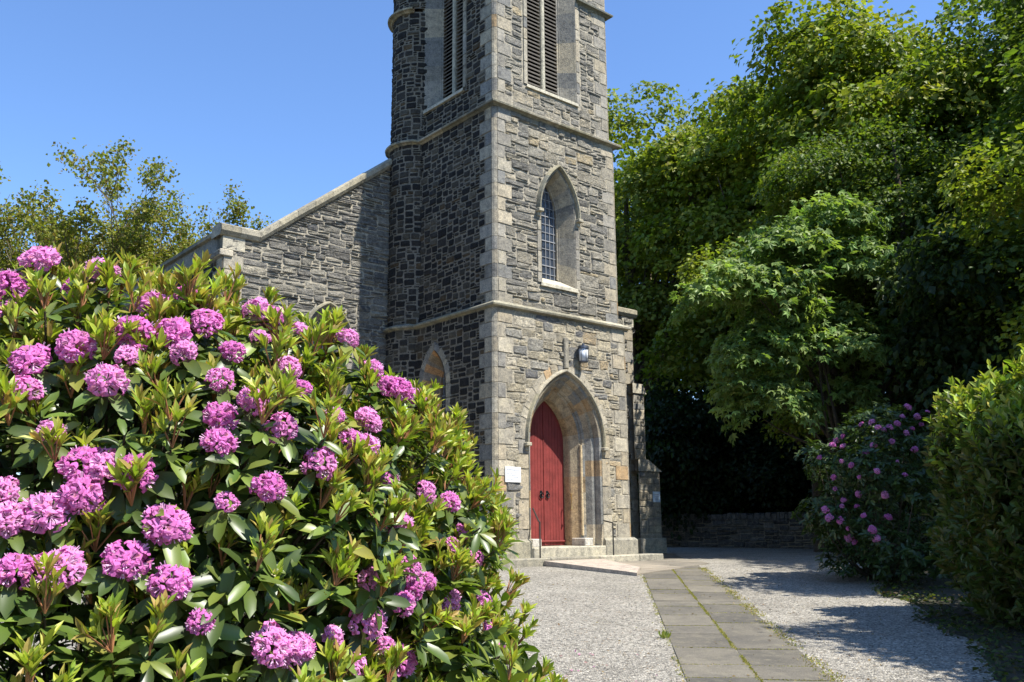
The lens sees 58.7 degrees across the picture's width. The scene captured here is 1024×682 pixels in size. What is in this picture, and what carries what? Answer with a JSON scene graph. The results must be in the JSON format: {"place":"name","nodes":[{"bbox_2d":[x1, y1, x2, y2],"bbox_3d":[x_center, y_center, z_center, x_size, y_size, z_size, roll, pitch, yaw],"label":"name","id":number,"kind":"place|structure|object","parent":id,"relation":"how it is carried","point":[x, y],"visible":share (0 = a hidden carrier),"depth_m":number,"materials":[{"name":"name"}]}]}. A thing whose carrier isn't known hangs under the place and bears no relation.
{"place":"outdoors","nodes":[
{"label":"outdoors","id":0,"kind":"place"},
{"bbox_2d":[0,0,1017,474],"label":"sky","id":1,"kind":"structure","parent":0,"point":[290,101],"materials":[{"name":"blue"}]},
{"bbox_2d":[6,547,1023,681],"bbox_3d":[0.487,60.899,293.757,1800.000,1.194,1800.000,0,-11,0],"label":"ground","id":2,"kind":"structure","parent":0,"point":[950,592],"depth_m":11.19,"materials":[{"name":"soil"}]},
{"bbox_2d":[0,192,167,296],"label":"spring tree","id":3,"kind":"object","parent":2,"relation":"on","point":[18,244],"visible":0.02,"depth_m":36.38,"materials":[{"name":"green plant"}]},
{"bbox_2d":[0,135,199,286],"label":"spring tree","id":4,"kind":"object","parent":2,"relation":"on","point":[63,229],"visible":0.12,"depth_m":35.06,"materials":[{"name":"green plant"}]},
{"bbox_2d":[2,214,204,268],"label":"spring tree","id":5,"kind":"object","parent":2,"relation":"on","point":[23,248],"depth_m":42.02,"materials":[{"name":"green plant"}]},
{"bbox_2d":[12,145,313,318],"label":"spring tree","id":6,"kind":"object","parent":2,"relation":"on","point":[237,213],"visible":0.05,"depth_m":40.13,"materials":[{"name":"green plant"}]},
{"bbox_2d":[0,242,567,681],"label":"rhododendron bush","id":7,"kind":"object","parent":2,"relation":"on","point":[359,549],"visible":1,"depth_m":2.81,"materials":[{"name":"green plant"}]},
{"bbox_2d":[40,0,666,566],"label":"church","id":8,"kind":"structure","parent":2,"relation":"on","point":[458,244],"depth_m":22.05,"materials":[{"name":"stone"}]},
{"bbox_2d":[304,301,352,432],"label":"window","id":9,"kind":"structure","parent":8,"relation":"in","point":[318,316],"depth_m":21.96,"materials":[{"name":"stone"}]},
{"bbox_2d":[422,350,445,433],"bbox_3d":[-1.674,1.683,21.546,0.515,2.930,1.060,9,-15,-39],"label":"window","id":10,"kind":"structure","parent":8,"relation":"in","point":[434,369],"depth_m":21.90,"materials":[{"name":"stone"}]},
{"bbox_2d":[423,0,464,113],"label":"window","id":11,"kind":"structure","parent":8,"relation":"in","point":[443,81],"depth_m":23.92,"materials":[{"name":"stone"}]},
{"bbox_2d":[505,467,520,482],"bbox_3d":[0.021,2.888,19.703,0.440,0.330,0.028,9,-15,-39],"label":"notice board","id":12,"kind":"object","parent":8,"relation":"attached to","point":[512,474],"visible":1,"depth_m":19.69,"materials":[{"name":"white"}]},
{"bbox_2d":[530,401,565,544],"bbox_3d":[0.755,3.036,21.348,1.288,3.420,0.069,9,-15,-39],"label":"door","id":13,"kind":"structure","parent":8,"relation":"in","point":[546,450],"depth_m":21.41,"materials":[{"name":"red wood"}]},
{"bbox_2d":[526,0,578,107],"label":"window","id":14,"kind":"structure","parent":8,"relation":"in","point":[551,42],"depth_m":23.49,"materials":[{"name":"stone"}]},
{"bbox_2d":[535,165,582,293],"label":"window","id":15,"kind":"structure","parent":8,"relation":"in","point":[555,207],"depth_m":22.35,"materials":[{"name":"stone"}]},
{"bbox_2d":[577,343,588,362],"bbox_3d":[1.675,0.286,21.532,0.291,0.470,0.311,0,-11,0],"label":"wall lamp","id":16,"kind":"object","parent":8,"relation":"attached to","point":[583,352],"visible":1,"depth_m":21.43,"materials":[{"name":"white glass"}]},
{"bbox_2d":[653,492,659,501],"bbox_3d":[4.431,4.781,27.950,0.320,0.320,0.028,9,-15,-39],"label":"wall sign","id":17,"kind":"object","parent":8,"relation":"attached to","point":[656,496],"visible":1,"depth_m":27.93,"materials":[{"name":"blue metal"}]},
{"bbox_2d":[0,547,998,681],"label":"gravel","id":18,"kind":"structure","parent":2,"relation":"on","point":[726,563],"depth_m":11.09,"materials":[{"name":"grey gravel"}]},
{"bbox_2d":[500,545,662,568],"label":"door steps","id":19,"kind":"structure","parent":18,"relation":"on","point":[551,553],"depth_m":20.25,"materials":[{"name":"stone"}]},
{"bbox_2d":[532,508,540,557],"bbox_3d":[0.521,4.162,19.780,0.059,1.074,0.456,3,-12,-18],"label":"handrail","id":20,"kind":"object","parent":19,"relation":"on","point":[539,533],"visible":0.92,"depth_m":19.57,"materials":[{"name":"grey metal"}]},
{"bbox_2d":[603,520,613,554],"bbox_3d":[2.239,4.546,21.067,0.273,0.807,0.034,-10,-15,40],"label":"handrail","id":21,"kind":"object","parent":19,"relation":"on","point":[612,533],"visible":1,"depth_m":21.00,"materials":[{"name":"grey metal"}]},
{"bbox_2d":[544,559,639,575],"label":"ramp slab","id":22,"kind":"structure","parent":18,"relation":"on","point":[604,566],"depth_m":18.43,"materials":[{"name":"concrete"}]},
{"bbox_2d":[620,559,707,574],"bbox_3d":[3.189,4.850,19.488,2.348,0.174,5.124,0,-11,0],"label":"paved apron","id":23,"kind":"object","parent":18,"relation":"on","point":[648,566],"visible":0.65,"depth_m":19.46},
{"bbox_2d":[658,630,670,637],"bbox_3d":[1.641,3.165,9.857,0.197,0.090,0.156,8,-14,-36],"label":"weed tuft","id":24,"kind":"object","parent":18,"relation":"on","point":[663,634],"visible":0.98,"depth_m":9.83,"materials":[{"name":"green plant"}]},
{"bbox_2d":[499,567,1023,681],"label":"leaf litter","id":25,"kind":"object","parent":18,"relation":"on","point":[758,628],"visible":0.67,"depth_m":10.31,"materials":[{"name":"brown plant"}]},
{"bbox_2d":[856,551,1023,681],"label":"ground cover","id":26,"kind":"object","parent":18,"relation":"on","point":[975,649],"visible":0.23,"depth_m":10.14,"materials":[{"name":"green plant"}]},
{"bbox_2d":[615,142,692,396],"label":"broadleaf tree","id":27,"kind":"object","parent":2,"relation":"on","point":[658,282],"depth_m":53.86,"materials":[{"name":"green plant"}]},
{"bbox_2d":[607,80,729,406],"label":"broadleaf tree","id":28,"kind":"object","parent":2,"relation":"on","point":[637,188],"visible":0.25,"depth_m":43.08,"materials":[{"name":"green plant"}]},
{"bbox_2d":[637,424,742,513],"bbox_3d":[6.697,6.092,38.365,6.577,5.476,4.862,-4,-12,18],"label":"dark bush","id":29,"kind":"object","parent":2,"relation":"on","point":[669,475],"visible":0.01,"depth_m":37.05,"materials":[{"name":"green plant"}]},
{"bbox_2d":[614,73,791,437],"bbox_3d":[9.839,-1.187,40.515,10.435,20.570,11.257,-5,-12,21],"label":"broadleaf tree","id":30,"kind":"object","parent":2,"relation":"on","point":[655,222],"visible":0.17,"depth_m":39.32,"materials":[{"name":"green plant"}]},
{"bbox_2d":[637,370,773,539],"bbox_3d":[7.676,4.776,36.376,6.906,7.467,5.105,3,-12,-18],"label":"dark bush","id":31,"kind":"object","parent":2,"relation":"on","point":[665,420],"visible":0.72,"depth_m":35.03,"materials":[{"name":"green plant"}]},
{"bbox_2d":[650,78,790,377],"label":"broadleaf tree","id":32,"kind":"object","parent":2,"relation":"on","point":[715,97],"depth_m":53.62,"materials":[{"name":"green plant"}]},
{"bbox_2d":[653,58,860,482],"bbox_3d":[10.694,-1.010,36.864,9.886,18.793,11.307,0,-11,0],"label":"broadleaf tree","id":33,"kind":"object","parent":2,"relation":"on","point":[742,144],"visible":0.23,"depth_m":36.40,"materials":[{"name":"green plant"}]},
{"bbox_2d":[639,510,925,549],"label":"stone wall","id":34,"kind":"structure","parent":2,"relation":"on","point":[760,530],"depth_m":32.83,"materials":[{"name":"stone"}]},
{"bbox_2d":[672,135,898,551],"bbox_3d":[9.446,0.111,28.601,7.201,13.081,7.258,11,-16,-43],"label":"broadleaf tree","id":35,"kind":"object","parent":2,"relation":"on","point":[768,219],"visible":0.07,"depth_m":28.29,"materials":[{"name":"green plant"}]},
{"bbox_2d":[668,190,971,545],"bbox_3d":[8.963,0.871,23.961,10.327,9.982,4.059,3,-12,-19],"label":"sycamore tree","id":36,"kind":"object","parent":2,"relation":"on","point":[805,256],"visible":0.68,"depth_m":23.35,"materials":[{"name":"green plant"}]},
{"bbox_2d":[787,403,895,511],"bbox_3d":[12.728,4.817,32.299,5.105,5.476,6.906,-9,-14,35],"label":"dark bush","id":37,"kind":"object","parent":2,"relation":"on","point":[810,490],"visible":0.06,"depth_m":31.41,"materials":[{"name":"green plant"}]},
{"bbox_2d":[729,0,1016,507],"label":"broadleaf tree","id":38,"kind":"object","parent":2,"relation":"on","point":[840,42],"visible":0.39,"depth_m":31.26,"materials":[{"name":"green plant"}]},
{"bbox_2d":[791,401,965,583],"bbox_3d":[6.598,2.623,15.879,3.218,3.074,3.433,6,-13,-29],"label":"rhododendron bush","id":39,"kind":"object","parent":2,"relation":"on","point":[842,529],"visible":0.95,"depth_m":15.29,"materials":[{"name":"green plant"}]},
{"bbox_2d":[858,409,911,511],"bbox_3d":[14.571,4.172,30.304,5.105,5.973,6.906,5,-13,-27],"label":"dark bush","id":40,"kind":"object","parent":2,"relation":"on","point":[903,506],"depth_m":29.93,"materials":[{"name":"green plant"}]},
{"bbox_2d":[754,99,1023,512],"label":"broadleaf tree","id":41,"kind":"object","parent":2,"relation":"on","point":[927,198],"visible":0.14,"depth_m":25.98,"materials":[{"name":"green plant"}]},
{"bbox_2d":[838,0,978,128],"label":"broadleaf tree","id":42,"kind":"object","parent":2,"relation":"on","point":[921,36],"depth_m":42.61,"materials":[{"name":"green plant"}]},
{"bbox_2d":[851,0,1023,268],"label":"broadleaf tree","id":43,"kind":"object","parent":2,"relation":"on","point":[988,42],"visible":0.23,"depth_m":28.41,"materials":[{"name":"green plant"}]},
{"bbox_2d":[875,214,1023,536],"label":"dark bush","id":44,"kind":"object","parent":2,"relation":"on","point":[982,352],"visible":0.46,"depth_m":21.64,"materials":[{"name":"green plant"}]},
{"bbox_2d":[882,342,1019,513],"bbox_3d":[14.152,3.029,26.873,6.906,6.969,5.105,1,-12,-9],"label":"dark bush","id":45,"kind":"object","parent":2,"relation":"on","point":[892,395],"depth_m":27.98,"materials":[{"name":"green plant"}]},
{"bbox_2d":[908,14,1023,366],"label":"broadleaf tree","id":46,"kind":"object","parent":2,"relation":"on","point":[1014,109],"visible":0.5,"depth_m":21.35,"materials":[{"name":"green plant"}]},
{"bbox_2d":[920,343,1023,628],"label":"leafy shrub","id":47,"kind":"object","parent":2,"relation":"on","point":[975,458],"visible":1,"depth_m":10.43,"materials":[{"name":"green plant"}]},
{"bbox_2d":[932,122,1023,362],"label":"broadleaf tree","id":48,"kind":"object","parent":2,"relation":"on","point":[1000,165],"visible":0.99,"depth_m":14.71,"materials":[{"name":"green plant"}]},
{"bbox_2d":[970,9,1021,69],"bbox_3d":[22.145,-3.450,31.124,13.306,21.098,13.202,4,-12,-20],"label":"broadleaf tree","id":49,"kind":"object","parent":2,"relation":"on","point":[999,40],"visible":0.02,"depth_m":34.14,"materials":[{"name":"green plant"}]},
{"bbox_2d":[980,0,1023,271],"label":"broadleaf tree","id":50,"kind":"object","parent":2,"relation":"on","point":[998,7],"visible":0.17,"depth_m":25.71,"materials":[{"name":"green plant"}]},
{"bbox_2d":[643,554,835,681],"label":"path","id":51,"kind":"structure","parent":0,"point":[672,607],"depth_m":9.84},
{"bbox_2d":[640,567,845,681],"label":"moss","id":52,"kind":"object","parent":51,"relation":"on","point":[725,634],"visible":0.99,"depth_m":10.12,"materials":[{"name":"green plant"}]}
]}

